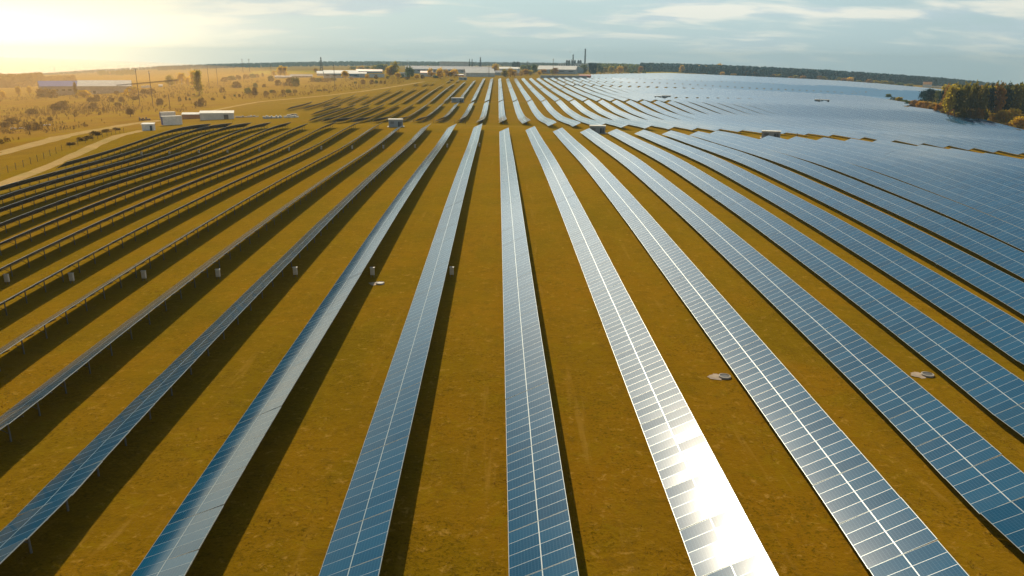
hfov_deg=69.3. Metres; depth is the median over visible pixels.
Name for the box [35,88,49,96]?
bush
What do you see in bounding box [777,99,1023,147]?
solar panel row
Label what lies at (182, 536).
solar panel row
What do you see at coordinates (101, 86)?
barn
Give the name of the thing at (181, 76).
tree
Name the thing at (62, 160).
dirt road
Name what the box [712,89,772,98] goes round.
solar panel row
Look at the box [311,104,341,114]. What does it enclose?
solar panel row
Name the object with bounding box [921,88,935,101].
tree
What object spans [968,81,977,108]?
pine tree
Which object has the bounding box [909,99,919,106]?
bush
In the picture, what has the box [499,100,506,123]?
solar panel row
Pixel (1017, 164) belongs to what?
solar panel row
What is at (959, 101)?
pine tree
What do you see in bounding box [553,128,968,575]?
solar panel row
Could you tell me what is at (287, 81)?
bush
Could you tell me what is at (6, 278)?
electric cabinet
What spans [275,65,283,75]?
tree
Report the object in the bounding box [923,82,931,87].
house
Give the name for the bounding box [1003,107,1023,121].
bush
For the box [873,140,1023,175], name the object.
solar panel row
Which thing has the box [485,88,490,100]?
solar panel row
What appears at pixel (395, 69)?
tree
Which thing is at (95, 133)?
bush
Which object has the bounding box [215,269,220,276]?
electric cabinet
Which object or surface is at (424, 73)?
workshop
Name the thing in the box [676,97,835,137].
solar panel row
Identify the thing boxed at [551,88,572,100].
solar panel row
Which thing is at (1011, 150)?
solar panel row
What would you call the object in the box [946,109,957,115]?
bush
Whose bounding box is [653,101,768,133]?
solar panel row
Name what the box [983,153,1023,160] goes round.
solar panel row
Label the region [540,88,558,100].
solar panel row
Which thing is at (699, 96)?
solar panel row
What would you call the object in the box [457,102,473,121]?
solar panel row
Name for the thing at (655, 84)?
solar panel row
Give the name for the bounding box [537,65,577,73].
storage hall
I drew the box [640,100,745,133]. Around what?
solar panel row
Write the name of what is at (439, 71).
tree
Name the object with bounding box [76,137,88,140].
bush
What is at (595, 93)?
solar panel row
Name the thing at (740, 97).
solar panel row
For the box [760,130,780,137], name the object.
transformer kiosk
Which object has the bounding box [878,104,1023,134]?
solar panel row
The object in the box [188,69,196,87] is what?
tree
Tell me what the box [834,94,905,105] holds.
solar panel row
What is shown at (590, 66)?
tree
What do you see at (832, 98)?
solar panel row
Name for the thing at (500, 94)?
solar panel row
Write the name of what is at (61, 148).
wire fence
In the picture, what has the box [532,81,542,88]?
solar panel row
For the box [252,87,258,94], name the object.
bush
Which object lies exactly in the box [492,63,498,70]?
tree
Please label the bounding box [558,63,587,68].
factory block
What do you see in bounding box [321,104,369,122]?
solar panel row
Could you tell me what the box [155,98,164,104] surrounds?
bush
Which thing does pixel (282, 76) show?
shed
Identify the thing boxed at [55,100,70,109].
bush
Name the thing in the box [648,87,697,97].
solar panel row
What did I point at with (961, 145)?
solar panel row
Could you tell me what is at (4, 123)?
bush
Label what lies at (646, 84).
solar panel row
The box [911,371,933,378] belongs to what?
well cover
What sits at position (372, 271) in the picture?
electric cabinet
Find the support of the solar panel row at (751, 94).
on the ground at (118, 524)
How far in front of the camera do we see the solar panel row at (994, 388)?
71.04 m
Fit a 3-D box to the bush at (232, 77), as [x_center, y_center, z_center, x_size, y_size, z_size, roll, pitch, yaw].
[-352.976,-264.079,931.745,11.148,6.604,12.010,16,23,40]
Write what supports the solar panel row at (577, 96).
on the ground at (118, 524)
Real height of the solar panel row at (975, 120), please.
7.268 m
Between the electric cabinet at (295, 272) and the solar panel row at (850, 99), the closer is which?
the electric cabinet at (295, 272)
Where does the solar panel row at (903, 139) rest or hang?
on the ground at (118, 524)
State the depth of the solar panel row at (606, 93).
576.76 m
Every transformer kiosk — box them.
[387,119,403,126]
[451,97,463,101]
[589,125,606,133]
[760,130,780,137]
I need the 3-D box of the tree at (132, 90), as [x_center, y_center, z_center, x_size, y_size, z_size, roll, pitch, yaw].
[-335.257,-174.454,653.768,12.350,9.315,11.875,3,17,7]
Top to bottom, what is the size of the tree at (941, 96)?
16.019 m
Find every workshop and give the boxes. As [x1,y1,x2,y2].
[356,69,381,72]
[420,71,432,75]
[495,70,505,74]
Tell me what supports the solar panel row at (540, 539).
on the ground at (118, 524)
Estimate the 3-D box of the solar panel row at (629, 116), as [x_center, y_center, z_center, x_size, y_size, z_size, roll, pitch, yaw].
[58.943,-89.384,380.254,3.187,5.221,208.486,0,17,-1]
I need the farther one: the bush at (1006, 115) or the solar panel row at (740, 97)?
the solar panel row at (740, 97)
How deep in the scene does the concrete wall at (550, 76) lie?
949.15 m
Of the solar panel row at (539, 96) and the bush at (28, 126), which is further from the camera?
the solar panel row at (539, 96)
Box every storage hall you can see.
[463,68,494,76]
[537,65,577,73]
[577,66,583,72]
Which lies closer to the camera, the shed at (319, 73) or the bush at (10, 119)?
the bush at (10, 119)
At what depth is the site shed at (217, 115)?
384.30 m
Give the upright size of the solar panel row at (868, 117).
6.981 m
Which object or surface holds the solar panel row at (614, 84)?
on the ground at (118, 524)
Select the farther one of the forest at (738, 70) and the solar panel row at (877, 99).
the forest at (738, 70)
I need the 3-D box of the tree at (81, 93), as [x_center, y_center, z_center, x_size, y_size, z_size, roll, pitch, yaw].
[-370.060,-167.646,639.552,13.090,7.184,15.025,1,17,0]
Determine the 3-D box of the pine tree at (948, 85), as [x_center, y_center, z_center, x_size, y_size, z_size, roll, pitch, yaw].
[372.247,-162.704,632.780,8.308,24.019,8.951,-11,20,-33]
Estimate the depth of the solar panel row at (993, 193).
150.58 m
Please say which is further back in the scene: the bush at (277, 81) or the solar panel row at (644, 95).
the bush at (277, 81)
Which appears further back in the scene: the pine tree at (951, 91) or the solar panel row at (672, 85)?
the solar panel row at (672, 85)
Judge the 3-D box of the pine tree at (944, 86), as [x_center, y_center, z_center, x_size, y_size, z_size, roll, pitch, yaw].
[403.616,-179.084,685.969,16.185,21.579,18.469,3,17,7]
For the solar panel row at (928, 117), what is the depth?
438.59 m
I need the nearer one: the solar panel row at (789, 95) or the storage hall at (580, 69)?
the solar panel row at (789, 95)
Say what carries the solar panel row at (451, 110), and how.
on the ground at (118, 524)
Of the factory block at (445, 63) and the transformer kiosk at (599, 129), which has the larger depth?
the factory block at (445, 63)
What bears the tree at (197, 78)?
on the ground at (118, 524)
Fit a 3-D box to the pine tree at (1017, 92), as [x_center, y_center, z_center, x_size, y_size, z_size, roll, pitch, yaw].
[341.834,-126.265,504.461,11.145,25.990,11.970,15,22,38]
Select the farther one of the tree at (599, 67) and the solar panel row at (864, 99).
the tree at (599, 67)
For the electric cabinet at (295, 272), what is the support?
on the ground at (118, 524)
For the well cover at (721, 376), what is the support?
on the ground at (118, 524)
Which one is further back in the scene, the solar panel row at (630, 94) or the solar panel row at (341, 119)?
the solar panel row at (630, 94)
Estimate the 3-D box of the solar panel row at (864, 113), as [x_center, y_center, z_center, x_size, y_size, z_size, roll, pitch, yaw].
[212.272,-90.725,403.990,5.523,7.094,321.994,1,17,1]
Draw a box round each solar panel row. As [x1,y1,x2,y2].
[0,122,270,213]
[0,122,290,232]
[0,122,335,276]
[0,122,357,314]
[0,123,231,192]
[0,123,249,204]
[0,123,307,255]
[0,123,381,370]
[0,124,429,563]
[0,125,402,441]
[57,124,209,167]
[131,124,455,575]
[286,101,312,109]
[303,101,326,109]
[309,104,355,121]
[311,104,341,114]
[319,124,481,575]
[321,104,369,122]
[331,104,384,122]
[352,104,398,122]
[372,104,412,122]
[398,103,428,119]
[415,102,444,121]
[436,103,457,121]
[442,88,457,102]
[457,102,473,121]
[471,87,480,101]
[476,101,488,123]
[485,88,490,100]
[498,87,502,100]
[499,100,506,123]
[499,128,578,575]
[509,88,516,100]
[513,100,529,124]
[520,87,530,100]
[526,126,778,575]
[527,100,556,127]
[530,88,544,100]
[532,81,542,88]
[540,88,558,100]
[541,81,552,88]
[542,100,579,127]
[549,81,563,88]
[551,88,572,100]
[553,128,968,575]
[556,100,604,124]
[561,88,586,100]
[565,85,599,100]
[570,100,628,129]
[574,85,613,100]
[580,128,1023,553]
[583,85,627,100]
[584,100,651,128]
[592,85,641,100]
[599,100,675,129]
[602,85,654,101]
[605,81,620,86]
[608,129,1023,436]
[612,86,667,101]
[612,100,699,130]
[613,82,629,86]
[621,82,638,86]
[621,86,665,97]
[626,100,722,130]
[629,82,646,86]
[630,86,676,97]
[635,130,1023,364]
[637,82,656,86]
[639,86,687,97]
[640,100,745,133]
[645,82,665,87]
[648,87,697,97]
[653,82,674,87]
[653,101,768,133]
[658,87,707,97]
[660,83,682,87]
[662,130,1023,314]
[665,97,812,134]
[668,83,692,87]
[668,87,716,97]
[668,101,790,133]
[676,87,727,97]
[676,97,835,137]
[685,88,737,97]
[688,97,865,138]
[690,131,1023,278]
[694,88,749,98]
[699,97,896,141]
[704,88,759,98]
[709,97,925,144]
[710,131,1023,250]
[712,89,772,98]
[719,97,951,147]
[721,89,782,99]
[729,97,977,149]
[741,98,1001,152]
[754,98,1023,155]
[757,90,826,101]
[760,136,1023,228]
[764,99,1023,149]
[767,91,837,102]
[774,91,848,102]
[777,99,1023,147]
[784,91,857,103]
[787,100,1023,144]
[788,136,1023,210]
[792,92,870,103]
[800,92,880,104]
[800,100,1023,142]
[810,101,997,138]
[811,93,889,105]
[817,93,901,105]
[817,137,1023,196]
[823,101,1011,139]
[826,93,903,105]
[833,102,1023,140]
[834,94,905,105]
[843,94,909,105]
[846,103,1023,139]
[846,138,1023,185]
[852,95,908,105]
[855,103,1023,138]
[859,95,904,102]
[867,104,1023,136]
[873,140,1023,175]
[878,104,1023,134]
[887,105,1023,133]
[899,106,1023,131]
[909,106,1023,130]
[918,145,1023,167]
[950,148,1023,163]
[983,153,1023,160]
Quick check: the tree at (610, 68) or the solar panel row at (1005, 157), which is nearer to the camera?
the solar panel row at (1005, 157)
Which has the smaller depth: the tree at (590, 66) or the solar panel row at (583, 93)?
the solar panel row at (583, 93)
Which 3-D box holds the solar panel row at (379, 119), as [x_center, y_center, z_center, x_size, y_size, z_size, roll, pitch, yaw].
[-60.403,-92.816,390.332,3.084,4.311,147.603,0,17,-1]
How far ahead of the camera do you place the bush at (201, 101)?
504.05 m
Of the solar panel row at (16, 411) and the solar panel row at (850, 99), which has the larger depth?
the solar panel row at (850, 99)
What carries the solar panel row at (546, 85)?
on the ground at (118, 524)
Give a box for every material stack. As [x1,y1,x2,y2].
[235,115,258,117]
[263,115,281,118]
[284,115,298,117]
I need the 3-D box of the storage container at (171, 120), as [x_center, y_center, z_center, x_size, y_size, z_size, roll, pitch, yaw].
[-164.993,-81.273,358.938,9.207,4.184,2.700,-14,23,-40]
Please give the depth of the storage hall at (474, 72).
984.90 m
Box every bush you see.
[0,121,10,126]
[4,117,20,123]
[23,108,38,113]
[25,124,31,129]
[32,122,40,129]
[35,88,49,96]
[47,89,57,97]
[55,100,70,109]
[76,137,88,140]
[86,97,94,101]
[88,102,97,108]
[89,131,101,135]
[94,94,100,100]
[130,95,139,99]
[146,88,155,93]
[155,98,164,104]
[198,97,205,105]
[227,75,235,79]
[231,82,241,87]
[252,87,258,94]
[274,79,281,84]
[285,77,292,85]
[291,76,299,85]
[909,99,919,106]
[915,101,923,107]
[920,101,931,108]
[927,103,936,109]
[932,103,942,110]
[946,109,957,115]
[955,109,969,117]
[964,108,978,118]
[969,108,985,118]
[983,110,989,119]
[987,113,1000,120]
[993,109,1013,122]
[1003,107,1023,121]
[1008,116,1023,127]
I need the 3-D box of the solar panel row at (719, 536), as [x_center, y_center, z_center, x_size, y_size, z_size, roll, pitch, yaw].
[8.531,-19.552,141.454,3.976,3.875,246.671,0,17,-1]
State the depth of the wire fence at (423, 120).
315.72 m
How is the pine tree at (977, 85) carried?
on the ground at (118, 524)
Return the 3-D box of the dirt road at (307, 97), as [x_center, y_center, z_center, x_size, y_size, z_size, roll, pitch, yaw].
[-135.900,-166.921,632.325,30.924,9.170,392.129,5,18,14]
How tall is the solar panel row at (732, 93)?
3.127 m
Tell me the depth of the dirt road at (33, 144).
258.68 m
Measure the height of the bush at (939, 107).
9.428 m
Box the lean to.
[181,112,199,118]
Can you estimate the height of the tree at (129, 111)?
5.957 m
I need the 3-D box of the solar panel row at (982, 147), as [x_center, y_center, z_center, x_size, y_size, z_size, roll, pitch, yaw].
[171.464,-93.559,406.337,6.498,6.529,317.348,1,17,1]
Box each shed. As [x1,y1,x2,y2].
[199,110,233,119]
[274,76,291,77]
[290,74,312,77]
[316,71,322,75]
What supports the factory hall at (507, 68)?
on the ground at (118, 524)
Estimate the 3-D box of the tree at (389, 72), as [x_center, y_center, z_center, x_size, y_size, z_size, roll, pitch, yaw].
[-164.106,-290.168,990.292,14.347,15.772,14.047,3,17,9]
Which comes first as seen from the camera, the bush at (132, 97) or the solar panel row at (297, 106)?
the solar panel row at (297, 106)
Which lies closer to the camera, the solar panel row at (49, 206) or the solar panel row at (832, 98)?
the solar panel row at (49, 206)
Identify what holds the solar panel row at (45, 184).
on the ground at (118, 524)
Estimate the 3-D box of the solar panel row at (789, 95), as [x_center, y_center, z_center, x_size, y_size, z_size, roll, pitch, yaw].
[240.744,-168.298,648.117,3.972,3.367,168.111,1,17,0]
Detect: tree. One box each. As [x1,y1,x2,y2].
[0,90,5,97]
[14,86,20,94]
[26,86,32,93]
[72,82,77,97]
[75,90,91,97]
[125,85,139,94]
[126,107,133,116]
[164,75,174,84]
[176,73,185,83]
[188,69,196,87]
[191,69,203,94]
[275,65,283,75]
[280,67,287,75]
[341,70,349,78]
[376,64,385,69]
[384,65,392,75]
[390,60,399,74]
[405,65,414,78]
[427,68,432,75]
[436,68,443,77]
[443,69,449,76]
[450,69,458,76]
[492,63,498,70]
[500,69,509,76]
[507,68,513,76]
[530,64,537,73]
[579,64,588,72]
[588,62,593,73]
[592,62,596,73]
[597,62,601,72]
[608,66,614,72]
[617,65,622,72]
[678,64,684,72]
[918,91,926,101]
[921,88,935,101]
[926,90,937,102]
[932,90,942,102]
[937,90,944,103]
[940,84,949,104]
[940,84,959,116]
[941,83,952,90]
[945,85,972,116]
[960,82,971,117]
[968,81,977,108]
[972,80,981,103]
[975,84,990,110]
[986,84,998,112]
[987,93,1002,118]
[989,80,1007,112]
[1001,84,1009,117]
[1002,84,1014,109]
[1010,84,1023,108]
[1019,82,1023,111]
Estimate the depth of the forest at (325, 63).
3081.62 m
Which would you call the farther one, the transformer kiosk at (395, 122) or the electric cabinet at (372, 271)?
the transformer kiosk at (395, 122)
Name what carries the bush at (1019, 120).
on the ground at (118, 524)
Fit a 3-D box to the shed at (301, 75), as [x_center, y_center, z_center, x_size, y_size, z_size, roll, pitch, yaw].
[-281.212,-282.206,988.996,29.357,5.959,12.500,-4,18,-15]
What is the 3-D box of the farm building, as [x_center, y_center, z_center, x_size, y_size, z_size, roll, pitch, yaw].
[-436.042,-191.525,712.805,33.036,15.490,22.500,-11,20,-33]
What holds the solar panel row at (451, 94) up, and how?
on the ground at (118, 524)
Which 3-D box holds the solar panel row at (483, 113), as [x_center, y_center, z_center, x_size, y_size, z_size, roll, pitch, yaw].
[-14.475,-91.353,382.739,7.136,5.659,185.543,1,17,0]
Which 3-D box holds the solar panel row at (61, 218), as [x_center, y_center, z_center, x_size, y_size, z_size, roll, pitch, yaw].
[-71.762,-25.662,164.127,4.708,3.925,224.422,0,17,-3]
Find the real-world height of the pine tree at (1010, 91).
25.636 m
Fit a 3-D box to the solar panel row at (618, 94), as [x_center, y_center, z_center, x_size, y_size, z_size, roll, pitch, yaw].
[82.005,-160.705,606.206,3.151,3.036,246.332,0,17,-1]
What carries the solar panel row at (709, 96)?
on the ground at (118, 524)
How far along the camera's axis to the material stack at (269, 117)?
383.69 m
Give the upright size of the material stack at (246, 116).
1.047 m
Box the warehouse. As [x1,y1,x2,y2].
[323,70,358,77]
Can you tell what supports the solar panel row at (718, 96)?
on the ground at (118, 524)
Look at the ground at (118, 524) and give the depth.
66.06 m
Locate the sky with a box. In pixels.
[0,0,1023,84]
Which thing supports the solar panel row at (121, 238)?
on the ground at (118, 524)
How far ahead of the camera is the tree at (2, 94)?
709.49 m
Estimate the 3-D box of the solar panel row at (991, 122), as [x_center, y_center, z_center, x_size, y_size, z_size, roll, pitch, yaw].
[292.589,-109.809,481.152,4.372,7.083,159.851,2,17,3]
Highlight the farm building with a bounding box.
[38,81,77,95]
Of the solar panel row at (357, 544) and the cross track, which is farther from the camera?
the cross track
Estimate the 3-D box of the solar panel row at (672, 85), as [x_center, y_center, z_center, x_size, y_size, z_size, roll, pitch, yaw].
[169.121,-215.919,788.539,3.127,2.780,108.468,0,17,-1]
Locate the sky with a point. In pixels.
(980, 40)
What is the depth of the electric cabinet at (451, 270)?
85.73 m
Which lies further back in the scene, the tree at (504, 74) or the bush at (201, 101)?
the tree at (504, 74)
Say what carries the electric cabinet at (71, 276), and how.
on the ground at (118, 524)
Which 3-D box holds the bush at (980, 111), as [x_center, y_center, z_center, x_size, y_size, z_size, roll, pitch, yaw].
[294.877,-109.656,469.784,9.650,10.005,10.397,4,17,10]
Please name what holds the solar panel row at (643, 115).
on the ground at (118, 524)
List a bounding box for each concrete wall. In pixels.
[359,74,383,77]
[540,75,586,78]
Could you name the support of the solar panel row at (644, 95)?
on the ground at (118, 524)
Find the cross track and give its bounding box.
[303,120,786,137]
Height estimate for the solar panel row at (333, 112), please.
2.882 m
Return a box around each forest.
[0,72,76,87]
[43,61,626,74]
[640,62,1006,86]
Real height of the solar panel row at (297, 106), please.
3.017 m
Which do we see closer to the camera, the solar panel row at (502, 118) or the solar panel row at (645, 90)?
the solar panel row at (502, 118)
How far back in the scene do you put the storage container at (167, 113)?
397.50 m
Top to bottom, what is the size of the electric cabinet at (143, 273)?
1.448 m
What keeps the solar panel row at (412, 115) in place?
on the ground at (118, 524)
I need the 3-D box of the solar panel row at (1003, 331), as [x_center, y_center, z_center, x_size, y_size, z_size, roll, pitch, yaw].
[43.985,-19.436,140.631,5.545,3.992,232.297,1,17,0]
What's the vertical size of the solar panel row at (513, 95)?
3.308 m
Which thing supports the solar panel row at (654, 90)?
on the ground at (118, 524)
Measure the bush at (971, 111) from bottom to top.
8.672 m
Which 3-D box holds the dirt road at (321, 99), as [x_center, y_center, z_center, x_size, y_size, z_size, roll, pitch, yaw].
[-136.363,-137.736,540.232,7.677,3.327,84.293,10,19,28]
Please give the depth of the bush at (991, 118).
480.48 m
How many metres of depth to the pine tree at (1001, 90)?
484.03 m
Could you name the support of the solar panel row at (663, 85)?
on the ground at (118, 524)
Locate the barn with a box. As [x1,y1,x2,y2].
[77,80,131,94]
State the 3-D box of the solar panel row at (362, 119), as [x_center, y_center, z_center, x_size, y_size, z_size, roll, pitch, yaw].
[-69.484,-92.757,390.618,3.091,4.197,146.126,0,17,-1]
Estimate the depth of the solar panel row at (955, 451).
54.78 m
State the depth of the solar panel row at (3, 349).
82.46 m
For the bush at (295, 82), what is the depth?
724.24 m
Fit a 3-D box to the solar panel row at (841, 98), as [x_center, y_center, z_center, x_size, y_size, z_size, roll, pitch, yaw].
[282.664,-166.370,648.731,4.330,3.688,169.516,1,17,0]
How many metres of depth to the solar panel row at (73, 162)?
224.74 m
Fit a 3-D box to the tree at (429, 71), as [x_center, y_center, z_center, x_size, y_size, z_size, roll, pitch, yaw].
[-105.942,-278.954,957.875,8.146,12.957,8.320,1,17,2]
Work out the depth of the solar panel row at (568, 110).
363.62 m
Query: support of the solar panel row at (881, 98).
on the ground at (118, 524)
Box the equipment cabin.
[141,123,154,130]
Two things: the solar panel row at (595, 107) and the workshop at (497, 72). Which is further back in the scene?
the workshop at (497, 72)
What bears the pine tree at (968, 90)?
on the ground at (118, 524)
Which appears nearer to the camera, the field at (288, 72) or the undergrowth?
the undergrowth
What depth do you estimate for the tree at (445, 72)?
958.38 m
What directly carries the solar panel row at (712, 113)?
on the ground at (118, 524)
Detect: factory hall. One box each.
[405,66,491,72]
[499,67,519,69]
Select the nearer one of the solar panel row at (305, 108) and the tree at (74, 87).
the solar panel row at (305, 108)
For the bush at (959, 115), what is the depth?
467.36 m
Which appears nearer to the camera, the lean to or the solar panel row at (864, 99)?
the lean to
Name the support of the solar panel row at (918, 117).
on the ground at (118, 524)
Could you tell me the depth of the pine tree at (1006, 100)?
490.42 m
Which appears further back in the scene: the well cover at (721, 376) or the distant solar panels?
the distant solar panels
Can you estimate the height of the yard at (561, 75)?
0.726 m
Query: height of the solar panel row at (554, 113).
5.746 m
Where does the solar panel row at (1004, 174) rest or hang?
on the ground at (118, 524)
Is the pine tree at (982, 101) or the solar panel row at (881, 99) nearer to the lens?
the pine tree at (982, 101)
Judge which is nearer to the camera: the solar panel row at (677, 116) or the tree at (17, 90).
the solar panel row at (677, 116)
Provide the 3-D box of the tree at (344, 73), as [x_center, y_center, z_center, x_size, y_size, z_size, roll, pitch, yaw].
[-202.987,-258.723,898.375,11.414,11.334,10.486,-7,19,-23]
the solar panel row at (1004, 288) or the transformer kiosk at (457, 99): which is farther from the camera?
the transformer kiosk at (457, 99)
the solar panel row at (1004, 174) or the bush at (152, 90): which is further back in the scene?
the bush at (152, 90)
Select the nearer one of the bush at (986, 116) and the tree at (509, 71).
the bush at (986, 116)
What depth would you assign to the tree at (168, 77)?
799.42 m
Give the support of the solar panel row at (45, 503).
on the ground at (118, 524)
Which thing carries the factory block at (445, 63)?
on the ground at (118, 524)
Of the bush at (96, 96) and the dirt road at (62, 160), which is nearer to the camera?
the dirt road at (62, 160)
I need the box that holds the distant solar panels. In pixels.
[482,73,941,100]
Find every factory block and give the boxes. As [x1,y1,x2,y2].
[439,61,468,65]
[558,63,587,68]
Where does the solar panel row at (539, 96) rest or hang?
on the ground at (118, 524)
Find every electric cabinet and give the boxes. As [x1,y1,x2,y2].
[2,274,9,283]
[68,273,74,282]
[141,270,146,278]
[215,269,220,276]
[292,267,297,274]
[370,267,374,274]
[449,267,453,276]
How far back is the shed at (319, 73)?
1070.48 m
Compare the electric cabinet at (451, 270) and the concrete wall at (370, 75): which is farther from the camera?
the concrete wall at (370, 75)
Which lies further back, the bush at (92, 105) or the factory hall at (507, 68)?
the factory hall at (507, 68)
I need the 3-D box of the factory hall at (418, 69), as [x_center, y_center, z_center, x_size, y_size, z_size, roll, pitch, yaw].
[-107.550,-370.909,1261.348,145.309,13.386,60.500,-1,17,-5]
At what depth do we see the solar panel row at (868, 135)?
370.48 m
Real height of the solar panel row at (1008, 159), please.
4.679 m
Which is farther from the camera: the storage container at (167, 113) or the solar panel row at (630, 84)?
the solar panel row at (630, 84)
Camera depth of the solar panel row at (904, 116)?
428.12 m
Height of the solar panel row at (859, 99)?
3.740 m
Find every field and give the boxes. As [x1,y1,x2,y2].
[248,71,314,74]
[646,72,679,72]
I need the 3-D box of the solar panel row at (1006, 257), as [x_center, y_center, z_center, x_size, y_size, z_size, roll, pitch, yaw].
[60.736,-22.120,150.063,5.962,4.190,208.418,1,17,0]
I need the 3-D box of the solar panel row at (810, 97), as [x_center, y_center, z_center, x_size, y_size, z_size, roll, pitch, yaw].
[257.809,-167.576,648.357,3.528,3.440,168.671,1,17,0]
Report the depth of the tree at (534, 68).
1251.85 m
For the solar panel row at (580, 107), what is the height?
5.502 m
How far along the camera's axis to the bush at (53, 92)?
669.14 m
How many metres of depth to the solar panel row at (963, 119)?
452.96 m
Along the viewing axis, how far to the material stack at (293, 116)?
386.44 m
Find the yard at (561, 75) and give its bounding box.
[538,75,578,78]
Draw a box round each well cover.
[370,281,383,284]
[707,373,730,379]
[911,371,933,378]
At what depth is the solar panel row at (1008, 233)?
129.54 m
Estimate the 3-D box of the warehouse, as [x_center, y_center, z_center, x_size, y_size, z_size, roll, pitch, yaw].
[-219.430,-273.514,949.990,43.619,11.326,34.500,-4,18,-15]
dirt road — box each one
[0,120,160,155]
[0,130,142,185]
[210,82,420,110]
[280,95,360,103]
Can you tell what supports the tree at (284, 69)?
on the ground at (118, 524)
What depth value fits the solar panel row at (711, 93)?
638.40 m
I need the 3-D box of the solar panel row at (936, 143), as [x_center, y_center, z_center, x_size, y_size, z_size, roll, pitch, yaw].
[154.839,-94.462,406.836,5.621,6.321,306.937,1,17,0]
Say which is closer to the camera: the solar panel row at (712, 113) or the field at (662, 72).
the solar panel row at (712, 113)
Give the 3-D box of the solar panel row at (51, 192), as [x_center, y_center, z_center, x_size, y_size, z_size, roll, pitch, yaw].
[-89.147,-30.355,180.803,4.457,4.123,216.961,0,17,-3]
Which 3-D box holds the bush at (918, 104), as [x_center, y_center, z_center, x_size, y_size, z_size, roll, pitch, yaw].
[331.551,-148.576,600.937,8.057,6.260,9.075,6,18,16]
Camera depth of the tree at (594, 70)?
1403.68 m
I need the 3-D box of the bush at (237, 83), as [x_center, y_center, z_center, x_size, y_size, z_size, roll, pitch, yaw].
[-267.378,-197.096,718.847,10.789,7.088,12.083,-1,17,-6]
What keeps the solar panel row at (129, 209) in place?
on the ground at (118, 524)
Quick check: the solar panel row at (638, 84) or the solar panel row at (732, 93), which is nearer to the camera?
the solar panel row at (732, 93)
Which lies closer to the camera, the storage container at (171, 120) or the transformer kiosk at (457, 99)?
the storage container at (171, 120)
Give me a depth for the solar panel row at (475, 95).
543.89 m
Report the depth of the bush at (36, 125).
360.84 m
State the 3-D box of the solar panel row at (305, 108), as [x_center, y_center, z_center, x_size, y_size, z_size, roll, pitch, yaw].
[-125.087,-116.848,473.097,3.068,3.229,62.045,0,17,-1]
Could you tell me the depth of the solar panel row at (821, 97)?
639.97 m
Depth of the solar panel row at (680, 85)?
781.95 m
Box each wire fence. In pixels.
[1,128,123,173]
[310,118,465,123]
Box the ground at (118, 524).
[0,64,1023,575]
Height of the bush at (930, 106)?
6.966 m
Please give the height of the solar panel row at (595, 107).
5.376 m
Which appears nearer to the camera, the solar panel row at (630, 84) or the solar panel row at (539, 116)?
the solar panel row at (539, 116)
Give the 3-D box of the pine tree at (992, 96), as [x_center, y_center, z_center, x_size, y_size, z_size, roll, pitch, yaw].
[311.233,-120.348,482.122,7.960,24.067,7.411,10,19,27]
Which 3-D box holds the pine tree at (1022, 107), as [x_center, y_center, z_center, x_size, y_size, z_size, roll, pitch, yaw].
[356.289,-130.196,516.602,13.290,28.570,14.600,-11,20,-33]
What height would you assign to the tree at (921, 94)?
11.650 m
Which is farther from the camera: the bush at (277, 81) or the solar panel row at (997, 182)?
the bush at (277, 81)
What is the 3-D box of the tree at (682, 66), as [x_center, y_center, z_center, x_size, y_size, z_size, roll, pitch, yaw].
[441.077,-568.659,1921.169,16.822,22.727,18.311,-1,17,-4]
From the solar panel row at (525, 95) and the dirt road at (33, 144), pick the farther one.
the solar panel row at (525, 95)
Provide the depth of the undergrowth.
518.10 m
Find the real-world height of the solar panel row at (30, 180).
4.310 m
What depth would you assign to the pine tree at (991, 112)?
488.94 m
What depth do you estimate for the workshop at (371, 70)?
1279.07 m
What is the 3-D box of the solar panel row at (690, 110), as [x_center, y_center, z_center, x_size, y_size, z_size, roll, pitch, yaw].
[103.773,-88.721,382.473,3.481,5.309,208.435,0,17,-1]
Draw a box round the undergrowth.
[0,78,401,143]
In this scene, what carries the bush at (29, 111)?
on the ground at (118, 524)
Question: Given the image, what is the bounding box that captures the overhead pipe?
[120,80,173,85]
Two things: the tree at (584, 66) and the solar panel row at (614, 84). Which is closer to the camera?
the solar panel row at (614, 84)
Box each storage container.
[159,111,175,118]
[160,115,182,124]
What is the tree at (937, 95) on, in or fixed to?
on the ground at (118, 524)
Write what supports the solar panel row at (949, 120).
on the ground at (118, 524)
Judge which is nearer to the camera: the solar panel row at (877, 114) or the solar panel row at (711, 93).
the solar panel row at (877, 114)
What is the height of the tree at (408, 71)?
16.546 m
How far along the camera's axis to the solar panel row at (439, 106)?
374.32 m
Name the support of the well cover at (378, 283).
on the ground at (118, 524)
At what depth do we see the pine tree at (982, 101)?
474.74 m
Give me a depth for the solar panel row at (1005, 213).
139.76 m
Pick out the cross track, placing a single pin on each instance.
(515, 126)
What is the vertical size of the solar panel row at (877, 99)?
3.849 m
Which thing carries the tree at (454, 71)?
on the ground at (118, 524)
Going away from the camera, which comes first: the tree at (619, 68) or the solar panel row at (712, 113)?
the solar panel row at (712, 113)
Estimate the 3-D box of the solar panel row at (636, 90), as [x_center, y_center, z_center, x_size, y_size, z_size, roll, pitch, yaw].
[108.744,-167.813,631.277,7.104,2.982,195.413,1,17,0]
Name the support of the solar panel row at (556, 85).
on the ground at (118, 524)

